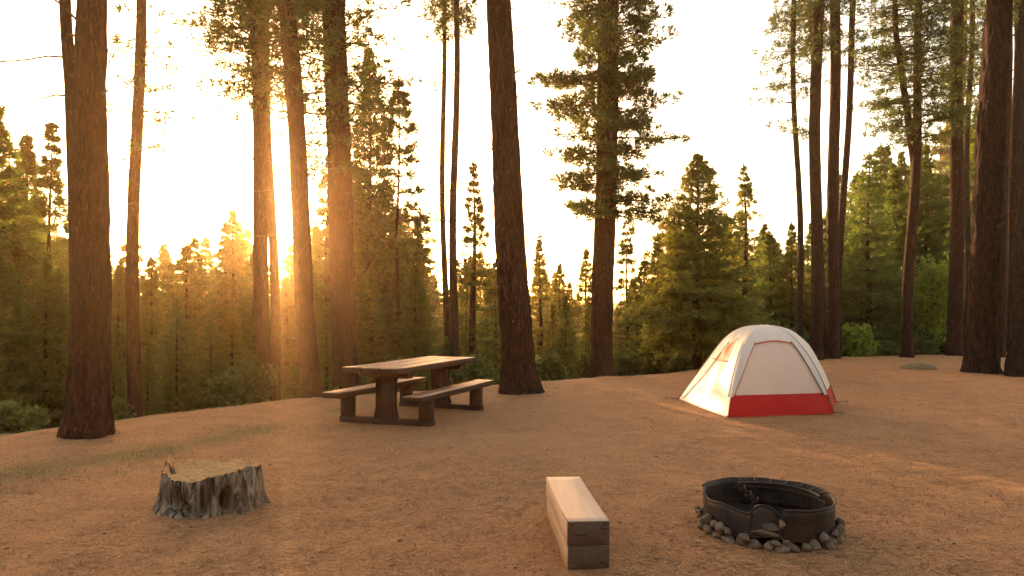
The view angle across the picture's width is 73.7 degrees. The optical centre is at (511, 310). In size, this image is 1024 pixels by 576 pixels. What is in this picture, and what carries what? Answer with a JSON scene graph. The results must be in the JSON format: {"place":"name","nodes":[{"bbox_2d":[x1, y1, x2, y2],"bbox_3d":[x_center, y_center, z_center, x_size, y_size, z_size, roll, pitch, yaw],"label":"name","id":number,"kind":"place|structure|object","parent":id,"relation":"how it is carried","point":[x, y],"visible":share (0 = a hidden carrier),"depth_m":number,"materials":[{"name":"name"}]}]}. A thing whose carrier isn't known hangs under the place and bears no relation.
{"place":"outdoors","nodes":[
{"label":"outdoors","id":0,"kind":"place"},
{"bbox_2d":[0,0,1013,302],"label":"sky","id":1,"kind":"structure","parent":0,"point":[711,61],"materials":[{"name":"white"}]},
{"bbox_2d":[0,302,1023,575],"bbox_3d":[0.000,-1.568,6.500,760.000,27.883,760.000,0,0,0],"label":"ground","id":2,"kind":"structure","parent":0,"point":[608,448],"depth_m":6.30,"materials":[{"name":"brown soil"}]},
{"bbox_2d":[0,294,39,409],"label":"conifer tree","id":3,"kind":"object","parent":2,"relation":"on","point":[4,385],"visible":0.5,"depth_m":12.54,"materials":[{"name":"green plant"}]},
{"bbox_2d":[0,398,50,434],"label":"shrub","id":4,"kind":"object","parent":2,"relation":"on","point":[13,420],"visible":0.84,"depth_m":9.78,"materials":[{"name":"green plant"}]},
{"bbox_2d":[2,240,50,405],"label":"conifer tree","id":5,"kind":"object","parent":2,"relation":"on","point":[14,259],"visible":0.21,"depth_m":14.55,"materials":[{"name":"green plant"}]},
{"bbox_2d":[0,94,53,390],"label":"conifer tree","id":6,"kind":"object","parent":2,"relation":"on","point":[9,211],"visible":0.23,"depth_m":14.51,"materials":[{"name":"green plant"}]},
{"bbox_2d":[0,247,61,418],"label":"conifer tree","id":7,"kind":"object","parent":2,"relation":"on","point":[5,277],"visible":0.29,"depth_m":13.40,"materials":[{"name":"green plant"}]},
{"bbox_2d":[0,129,66,354],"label":"conifer tree","id":8,"kind":"object","parent":2,"relation":"on","point":[29,162],"visible":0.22,"depth_m":17.91,"materials":[{"name":"green plant"}]},
{"bbox_2d":[1,256,68,430],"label":"conifer tree","id":9,"kind":"object","parent":2,"relation":"on","point":[27,360],"visible":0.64,"depth_m":13.22,"materials":[{"name":"green plant"}]},
{"bbox_2d":[10,269,68,428],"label":"conifer tree","id":10,"kind":"object","parent":2,"relation":"on","point":[62,288],"visible":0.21,"depth_m":13.56,"materials":[{"name":"green plant"}]},
{"bbox_2d":[17,121,68,369],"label":"conifer tree","id":11,"kind":"object","parent":2,"relation":"on","point":[50,179],"visible":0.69,"depth_m":15.42,"materials":[{"name":"green plant"}]},
{"bbox_2d":[0,0,115,439],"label":"pine tree","id":12,"kind":"object","parent":2,"relation":"on","point":[87,413],"visible":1,"depth_m":8.19,"materials":[{"name":"brown plant"}]},
{"bbox_2d":[112,342,126,401],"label":"conifer tree","id":13,"kind":"object","parent":2,"relation":"on","point":[115,358],"visible":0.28,"depth_m":13.39,"materials":[{"name":"green plant"}]},
{"bbox_2d":[112,398,136,420],"bbox_3d":[-7.310,1.979,12.481,0.829,0.786,0.901,0,0,0],"label":"shrub","id":14,"kind":"object","parent":2,"relation":"on","point":[121,410],"visible":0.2,"depth_m":12.48,"materials":[{"name":"green plant"}]},
{"bbox_2d":[111,258,149,400],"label":"conifer tree","id":15,"kind":"object","parent":2,"relation":"on","point":[118,331],"visible":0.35,"depth_m":20.90,"materials":[{"name":"green plant"}]},
{"bbox_2d":[123,253,167,412],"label":"conifer tree","id":16,"kind":"object","parent":2,"relation":"on","point":[153,275],"visible":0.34,"depth_m":24.87,"materials":[{"name":"green plant"}]},
{"bbox_2d":[141,346,165,416],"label":"conifer tree","id":17,"kind":"object","parent":2,"relation":"on","point":[148,365],"visible":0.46,"depth_m":14.17,"materials":[{"name":"green plant"}]},
{"bbox_2d":[106,0,206,417],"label":"pine tree","id":18,"kind":"object","parent":2,"relation":"on","point":[133,340],"visible":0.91,"depth_m":13.13,"materials":[{"name":"brown plant"}]},
{"bbox_2d":[145,243,181,317],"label":"conifer tree","id":19,"kind":"object","parent":2,"relation":"on","point":[163,258],"visible":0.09,"depth_m":42.12,"materials":[{"name":"green plant"}]},
{"bbox_2d":[155,258,192,391],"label":"conifer tree","id":20,"kind":"object","parent":2,"relation":"on","point":[169,266],"visible":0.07,"depth_m":30.86,"materials":[{"name":"green plant"}]},
{"bbox_2d":[145,298,204,413],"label":"conifer tree","id":21,"kind":"object","parent":2,"relation":"on","point":[177,318],"visible":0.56,"depth_m":15.30,"materials":[{"name":"green plant"}]},
{"bbox_2d":[142,238,219,412],"bbox_3d":[-11.052,1.425,22.910,3.474,7.750,3.240,0,0,0],"label":"conifer tree","id":22,"kind":"object","parent":2,"relation":"on","point":[185,253],"visible":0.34,"depth_m":22.82,"materials":[{"name":"green plant"}]},
{"bbox_2d":[159,235,214,392],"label":"conifer tree","id":23,"kind":"object","parent":2,"relation":"on","point":[198,259],"visible":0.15,"depth_m":25.63,"materials":[{"name":"green plant"}]},
{"bbox_2d":[189,235,216,321],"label":"conifer tree","id":24,"kind":"object","parent":2,"relation":"on","point":[206,243],"visible":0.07,"depth_m":46.60,"materials":[{"name":"green plant"}]},
{"bbox_2d":[173,317,238,411],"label":"conifer tree","id":25,"kind":"object","parent":2,"relation":"on","point":[212,367],"visible":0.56,"depth_m":14.87,"materials":[{"name":"green plant"}]},
{"bbox_2d":[151,454,270,519],"bbox_3d":[-2.413,1.378,5.461,0.876,0.442,0.894,0,0,-38],"label":"tree stump","id":26,"kind":"object","parent":2,"relation":"on","point":[206,488],"visible":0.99,"depth_m":5.25,"materials":[{"name":"brown wood"}]},
{"bbox_2d":[197,219,251,393],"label":"conifer tree","id":27,"kind":"object","parent":2,"relation":"on","point":[222,230],"visible":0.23,"depth_m":24.71,"materials":[{"name":"green plant"}]},
{"bbox_2d":[202,208,253,392],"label":"conifer tree","id":28,"kind":"object","parent":2,"relation":"on","point":[233,229],"visible":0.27,"depth_m":24.72,"materials":[{"name":"green plant"}]},
{"bbox_2d":[215,297,248,401],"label":"conifer tree","id":29,"kind":"object","parent":2,"relation":"on","point":[232,316],"visible":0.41,"depth_m":15.34,"materials":[{"name":"green plant"}]},
{"bbox_2d":[201,357,280,407],"bbox_3d":[-5.213,1.494,13.454,1.387,1.248,1.414,0,0,30],"label":"shrub","id":30,"kind":"object","parent":2,"relation":"on","point":[248,381],"visible":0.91,"depth_m":13.16,"materials":[{"name":"green plant"}]},
{"bbox_2d":[169,0,320,400],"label":"pine tree","id":31,"kind":"object","parent":2,"relation":"on","point":[260,255],"visible":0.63,"depth_m":13.90,"materials":[{"name":"brown plant"}]},
{"bbox_2d":[223,252,299,399],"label":"conifer tree","id":32,"kind":"object","parent":2,"relation":"on","point":[249,342],"visible":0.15,"depth_m":23.96,"materials":[{"name":"green plant"}]},
{"bbox_2d":[207,0,321,400],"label":"pine tree","id":33,"kind":"object","parent":2,"relation":"on","point":[275,300],"visible":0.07,"depth_m":16.45,"materials":[{"name":"brown plant"}]},
{"bbox_2d":[198,0,375,397],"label":"pine tree","id":34,"kind":"object","parent":2,"relation":"on","point":[294,97],"visible":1,"depth_m":12.74,"materials":[{"name":"brown plant"}]},
{"bbox_2d":[280,241,293,323],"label":"conifer tree","id":35,"kind":"object","parent":2,"relation":"on","point":[288,268],"visible":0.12,"depth_m":41.87,"materials":[{"name":"green plant"}]},
{"bbox_2d":[280,274,300,397],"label":"conifer tree","id":36,"kind":"object","parent":2,"relation":"on","point":[290,327],"visible":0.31,"depth_m":26.82,"materials":[{"name":"green plant"}]},
{"bbox_2d":[281,155,329,398],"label":"conifer tree","id":37,"kind":"object","parent":2,"relation":"on","point":[319,239],"visible":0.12,"depth_m":23.73,"materials":[{"name":"green plant"}]},
{"bbox_2d":[0,375,625,496],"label":"dry grass","id":38,"kind":"structure","parent":2,"relation":"on","point":[72,472],"depth_m":6.86,"materials":[{"name":"brown plant"}]},
{"bbox_2d":[296,305,331,394],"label":"conifer tree","id":39,"kind":"object","parent":2,"relation":"on","point":[327,368],"visible":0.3,"depth_m":15.71,"materials":[{"name":"green plant"}]},
{"bbox_2d":[241,0,442,390],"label":"pine tree","id":40,"kind":"object","parent":2,"relation":"on","point":[338,132],"visible":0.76,"depth_m":13.98,"materials":[{"name":"brown plant"}]},
{"bbox_2d":[320,242,391,393],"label":"conifer tree","id":41,"kind":"object","parent":2,"relation":"on","point":[362,348],"visible":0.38,"depth_m":17.73,"materials":[{"name":"green plant"}]},
{"bbox_2d":[356,266,395,364],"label":"conifer tree","id":42,"kind":"object","parent":2,"relation":"on","point":[374,287],"visible":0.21,"depth_m":18.55,"materials":[{"name":"green plant"}]},
{"bbox_2d":[316,43,438,383],"bbox_3d":[-4.429,-2.189,20.987,4.072,12.183,4.060,0,0,31],"label":"conifer tree","id":43,"kind":"object","parent":2,"relation":"on","point":[388,279],"visible":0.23,"depth_m":20.68,"materials":[{"name":"green plant"}]},
{"bbox_2d":[354,75,439,354],"bbox_3d":[-3.143,-1.648,19.076,2.478,9.807,2.374,0,0,0],"label":"conifer tree","id":44,"kind":"object","parent":2,"relation":"on","point":[403,100],"visible":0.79,"depth_m":18.84,"materials":[{"name":"green plant"}]},
{"bbox_2d":[361,179,442,355],"bbox_3d":[-4.640,0.026,25.199,5.209,9.772,4.638,0,0,38],"label":"conifer tree","id":45,"kind":"object","parent":2,"relation":"on","point":[393,267],"visible":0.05,"depth_m":25.05,"materials":[{"name":"green plant"}]},
{"bbox_2d":[323,356,493,426],"bbox_3d":[-1.431,1.170,10.100,1.534,0.828,2.440,0,0,22],"label":"picnic table","id":46,"kind":"object","parent":2,"relation":"on","point":[388,382],"visible":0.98,"depth_m":9.48,"materials":[{"name":"brown wood"}]},
{"bbox_2d":[383,265,440,376],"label":"conifer tree","id":47,"kind":"object","parent":2,"relation":"on","point":[405,310],"visible":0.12,"depth_m":18.47,"materials":[{"name":"green plant"}]},
{"bbox_2d":[390,270,438,385],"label":"conifer tree","id":48,"kind":"object","parent":2,"relation":"on","point":[408,344],"visible":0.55,"depth_m":18.05,"materials":[{"name":"green plant"}]},
{"bbox_2d":[393,223,440,355],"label":"conifer tree","id":49,"kind":"object","parent":2,"relation":"on","point":[422,270],"visible":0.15,"depth_m":23.90,"materials":[{"name":"green plant"}]},
{"bbox_2d":[402,211,458,354],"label":"conifer tree","id":50,"kind":"object","parent":2,"relation":"on","point":[437,298],"visible":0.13,"depth_m":45.00,"materials":[{"name":"green plant"}]},
{"bbox_2d":[413,370,453,390],"bbox_3d":[-1.994,1.646,15.789,1.298,1.078,1.269,0,0,-20],"label":"shrub","id":51,"kind":"object","parent":2,"relation":"on","point":[424,386],"visible":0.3,"depth_m":15.44,"materials":[{"name":"green plant"}]},
{"bbox_2d":[398,0,482,356],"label":"pine tree","id":52,"kind":"object","parent":2,"relation":"on","point":[443,228],"visible":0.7,"depth_m":18.42,"materials":[{"name":"brown plant"}]},
{"bbox_2d":[413,0,496,384],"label":"pine tree","id":53,"kind":"object","parent":2,"relation":"on","point":[458,17],"visible":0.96,"depth_m":17.42,"materials":[{"name":"brown plant"}]},
{"bbox_2d":[443,261,483,355],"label":"conifer tree","id":54,"kind":"object","parent":2,"relation":"on","point":[461,288],"visible":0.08,"depth_m":27.41,"materials":[{"name":"green plant"}]},
{"bbox_2d":[443,159,499,382],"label":"conifer tree","id":55,"kind":"object","parent":2,"relation":"on","point":[474,283],"visible":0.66,"depth_m":21.88,"materials":[{"name":"green plant"}]},
{"bbox_2d":[450,353,499,384],"bbox_3d":[-0.921,1.629,16.593,1.448,1.145,1.551,0,0,0],"label":"shrub","id":56,"kind":"object","parent":2,"relation":"on","point":[476,369],"visible":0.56,"depth_m":16.43,"materials":[{"name":"green plant"}]},
{"bbox_2d":[465,259,500,378],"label":"conifer tree","id":57,"kind":"object","parent":2,"relation":"on","point":[491,291],"visible":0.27,"depth_m":24.04,"materials":[{"name":"green plant"}]},
{"bbox_2d":[478,0,557,394],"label":"pine tree","id":58,"kind":"object","parent":2,"relation":"on","point":[519,375],"visible":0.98,"depth_m":12.90,"materials":[{"name":"brown plant"}]},
{"bbox_2d":[530,231,556,354],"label":"conifer tree","id":59,"kind":"object","parent":2,"relation":"on","point":[540,260],"visible":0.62,"depth_m":32.90,"materials":[{"name":"green plant"}]},
{"bbox_2d":[535,350,571,380],"bbox_3d":[0.960,1.641,18.162,1.458,1.198,1.291,0,0,0],"label":"shrub","id":60,"kind":"object","parent":2,"relation":"on","point":[548,365],"visible":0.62,"depth_m":18.00,"materials":[{"name":"green plant"}]},
{"bbox_2d":[543,301,568,376],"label":"conifer tree","id":61,"kind":"object","parent":2,"relation":"on","point":[553,317],"visible":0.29,"depth_m":33.31,"materials":[{"name":"green plant"}]},
{"bbox_2d":[543,263,578,375],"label":"conifer tree","id":62,"kind":"object","parent":2,"relation":"on","point":[559,298],"visible":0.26,"depth_m":34.87,"materials":[{"name":"green plant"}]},
{"bbox_2d":[550,296,579,379],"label":"conifer tree","id":63,"kind":"object","parent":2,"relation":"on","point":[565,350],"visible":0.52,"depth_m":24.03,"materials":[{"name":"green plant"}]},
{"bbox_2d":[546,477,609,569],"bbox_3d":[0.422,1.412,4.640,0.259,0.298,1.100,0,0,-4],"label":"timber bench","id":64,"kind":"object","parent":2,"relation":"on","point":[579,521],"visible":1,"depth_m":4.17,"materials":[{"name":"beige wood"}]},
{"bbox_2d":[567,246,591,373],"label":"conifer tree","id":65,"kind":"object","parent":2,"relation":"on","point":[586,286],"visible":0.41,"depth_m":30.89,"materials":[{"name":"green plant"}]},
{"bbox_2d":[570,352,589,378],"bbox_3d":[2.037,1.608,17.935,1.040,1.040,0.905,0,0,0],"label":"shrub","id":66,"kind":"object","parent":2,"relation":"on","point":[581,368],"visible":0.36,"depth_m":17.80,"materials":[{"name":"green plant"}]},
{"bbox_2d":[572,294,590,378],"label":"conifer tree","id":67,"kind":"object","parent":2,"relation":"on","point":[587,320],"visible":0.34,"depth_m":26.55,"materials":[{"name":"green plant"}]},
{"bbox_2d":[524,0,693,377],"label":"pine tree","id":68,"kind":"object","parent":2,"relation":"on","point":[610,82],"visible":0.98,"depth_m":16.97,"materials":[{"name":"green plant"}]},
{"bbox_2d":[613,190,641,361],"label":"conifer tree","id":69,"kind":"object","parent":2,"relation":"on","point":[623,245],"visible":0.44,"depth_m":26.95,"materials":[{"name":"green plant"}]},
{"bbox_2d":[613,349,645,375],"bbox_3d":[3.314,1.683,19.765,1.108,1.148,1.062,0,0,-23],"label":"shrub","id":70,"kind":"object","parent":2,"relation":"on","point":[629,364],"visible":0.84,"depth_m":19.46,"materials":[{"name":"green plant"}]},
{"bbox_2d":[615,257,676,373],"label":"conifer tree","id":71,"kind":"object","parent":2,"relation":"on","point":[638,281],"visible":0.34,"depth_m":25.91,"materials":[{"name":"green plant"}]},
{"bbox_2d":[631,233,684,373],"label":"conifer tree","id":72,"kind":"object","parent":2,"relation":"on","point":[656,247],"visible":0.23,"depth_m":25.12,"materials":[{"name":"green plant"}]},
{"bbox_2d":[639,284,683,373],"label":"sapling","id":73,"kind":"object","parent":2,"relation":"on","point":[652,298],"visible":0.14,"depth_m":20.47,"materials":[{"name":"green plant"}]},
{"bbox_2d":[665,354,691,372],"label":"shrub","id":74,"kind":"object","parent":2,"relation":"on","point":[678,363],"visible":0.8,"depth_m":22.43,"materials":[{"name":"green plant"}]},
{"bbox_2d":[620,153,771,369],"bbox_3d":[5.236,-1.273,19.457,4.323,6.514,4.650,0,0,0],"label":"conifer tree","id":75,"kind":"object","parent":2,"relation":"on","point":[716,317],"visible":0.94,"depth_m":18.95,"materials":[{"name":"green plant"}]},
{"bbox_2d":[713,163,780,342],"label":"conifer tree","id":76,"kind":"object","parent":2,"relation":"on","point":[746,191],"visible":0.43,"depth_m":24.85,"materials":[{"name":"green plant"}]},
{"bbox_2d":[665,325,848,418],"bbox_3d":[4.216,0.921,11.246,2.830,1.390,2.486,0,0,-11],"label":"tent","id":77,"kind":"object","parent":2,"relation":"on","point":[761,370],"visible":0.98,"depth_m":10.28,"materials":[{"name":"grey fabric"}]},
{"bbox_2d":[702,477,836,542],"bbox_3d":[1.819,1.406,4.866,0.900,0.250,0.907,0,0,0],"label":"fire ring","id":78,"kind":"object","parent":2,"relation":"on","point":[804,512],"visible":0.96,"depth_m":4.87,"materials":[{"name":"metal"}]},
{"bbox_2d":[748,230,795,327],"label":"conifer tree","id":79,"kind":"object","parent":2,"relation":"on","point":[770,241],"visible":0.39,"depth_m":27.77,"materials":[{"name":"green plant"}]},
{"bbox_2d":[768,221,810,344],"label":"conifer tree","id":80,"kind":"object","parent":2,"relation":"on","point":[790,250],"visible":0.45,"depth_m":27.26,"materials":[{"name":"green plant"}]},
{"bbox_2d":[748,0,841,338],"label":"pine tree","id":81,"kind":"object","parent":2,"relation":"on","point":[792,61],"visible":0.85,"depth_m":21.92,"materials":[{"name":"green plant"}]},
{"bbox_2d":[788,222,826,340],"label":"conifer tree","id":82,"kind":"object","parent":2,"relation":"on","point":[807,250],"visible":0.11,"depth_m":29.67,"materials":[{"name":"green plant"}]},
{"bbox_2d":[772,0,847,355],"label":"pine tree","id":83,"kind":"object","parent":2,"relation":"on","point":[824,309],"visible":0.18,"depth_m":24.44,"materials":[{"name":"green plant"}]},
{"bbox_2d":[772,0,855,359],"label":"pine tree","id":84,"kind":"object","parent":2,"relation":"on","point":[817,281],"visible":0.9,"depth_m":21.38,"materials":[{"name":"brown plant"}]},
{"bbox_2d":[803,219,855,335],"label":"conifer tree","id":85,"kind":"object","parent":2,"relation":"on","point":[825,269],"visible":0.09,"depth_m":27.20,"materials":[{"name":"green plant"}]},
{"bbox_2d":[802,0,869,358],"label":"pine tree","id":86,"kind":"object","parent":2,"relation":"on","point":[832,349],"visible":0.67,"depth_m":21.67,"materials":[{"name":"brown plant"}]},
{"bbox_2d":[838,0,875,355],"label":"pine tree","id":87,"kind":"object","parent":2,"relation":"on","point":[846,151],"visible":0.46,"depth_m":22.94,"materials":[{"name":"brown plant"}]},
{"bbox_2d":[840,322,879,356],"bbox_3d":[11.630,1.176,23.289,1.739,1.552,1.520,0,0,0],"label":"shrub","id":88,"kind":"object","parent":2,"relation":"on","point":[857,341],"visible":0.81,"depth_m":22.88,"materials":[{"name":"green plant"}]},
{"bbox_2d":[824,169,902,333],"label":"conifer tree","id":89,"kind":"object","parent":2,"relation":"on","point":[849,200],"visible":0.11,"depth_m":29.90,"materials":[{"name":"green plant"}]},
{"bbox_2d":[862,142,891,239],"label":"conifer tree","id":90,"kind":"object","parent":2,"relation":"on","point":[883,168],"visible":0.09,"depth_m":42.45,"materials":[{"name":"green plant"}]},
{"bbox_2d":[824,150,937,355],"bbox_3d":[14.002,-1.915,26.954,4.442,8.832,4.655,0,0,0],"label":"conifer tree","id":91,"kind":"object","parent":2,"relation":"on","point":[867,289],"visible":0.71,"depth_m":26.64,"materials":[{"name":"green plant"}]},
{"bbox_2d":[873,339,899,355],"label":"shrub","id":92,"kind":"object","parent":2,"relation":"on","point":[892,351],"visible":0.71,"depth_m":24.57,"materials":[{"name":"green plant"}]},
{"bbox_2d":[869,161,943,352],"bbox_3d":[17.350,-1.736,31.030,4.461,10.158,4.199,0,0,41],"label":"conifer tree","id":93,"kind":"object","parent":2,"relation":"on","point":[898,206],"visible":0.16,"depth_m":30.73,"materials":[{"name":"green plant"}]},
{"bbox_2d":[840,0,982,357],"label":"pine tree","id":94,"kind":"object","parent":2,"relation":"on","point":[914,134],"visible":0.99,"depth_m":22.83,"materials":[{"name":"green plant"}]},
{"bbox_2d":[874,143,964,355],"bbox_3d":[18.041,-2.127,30.073,4.598,10.528,4.336,0,0,32],"label":"conifer tree","id":95,"kind":"object","parent":2,"relation":"on","point":[935,229],"visible":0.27,"depth_m":29.53,"materials":[{"name":"green plant"}]},
{"bbox_2d":[914,336,941,354],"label":"shrub","id":96,"kind":"object","parent":2,"relation":"on","point":[933,345],"visible":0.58,"depth_m":24.36,"materials":[{"name":"green plant"}]},
{"bbox_2d":[913,244,948,354],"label":"sapling","id":97,"kind":"object","parent":2,"relation":"on","point":[930,310],"visible":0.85,"depth_m":24.77,"materials":[{"name":"green plant"}]},
{"bbox_2d":[928,125,949,198],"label":"conifer tree","id":98,"kind":"object","parent":2,"relation":"on","point":[941,151],"visible":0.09,"depth_m":67.05,"materials":[{"name":"green plant"}]},
{"bbox_2d":[922,0,977,355],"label":"pine tree","id":99,"kind":"object","parent":2,"relation":"on","point":[954,328],"visible":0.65,"depth_m":23.32,"materials":[{"name":"brown plant"}]},
{"bbox_2d":[948,104,977,314],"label":"conifer tree","id":100,"kind":"object","parent":2,"relation":"on","point":[972,142],"visible":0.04,"depth_m":31.98,"materials":[{"name":"green plant"}]},
{"bbox_2d":[932,0,1016,350],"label":"pine tree","id":101,"kind":"object","parent":2,"relation":"on","point":[971,59],"visible":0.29,"depth_m":25.94,"materials":[{"name":"brown plant"}]},
{"bbox_2d":[958,0,1015,373],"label":"pine tree","id":102,"kind":"object","parent":2,"relation":"on","point":[981,353],"visible":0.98,"depth_m":16.77,"materials":[{"name":"brown plant"}]},
{"bbox_2d":[963,1,1019,357],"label":"pine tree","id":103,"kind":"object","parent":2,"relation":"on","point":[1002,318],"visible":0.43,"depth_m":22.38,"materials":[{"name":"brown plant"}]},
{"bbox_2d":[1003,0,1023,376],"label":"pine tree","id":104,"kind":"object","parent":2,"relation":"on","point":[1014,364],"visible":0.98,"depth_m":16.25,"materials":[{"name":"brown plant"}]},
{"bbox_2d":[1006,0,1020,351],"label":"pine tree","id":105,"kind":"object","parent":2,"relation":"on","point":[1012,127],"visible":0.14,"depth_m":24.94,"materials":[{"name":"brown plant"}]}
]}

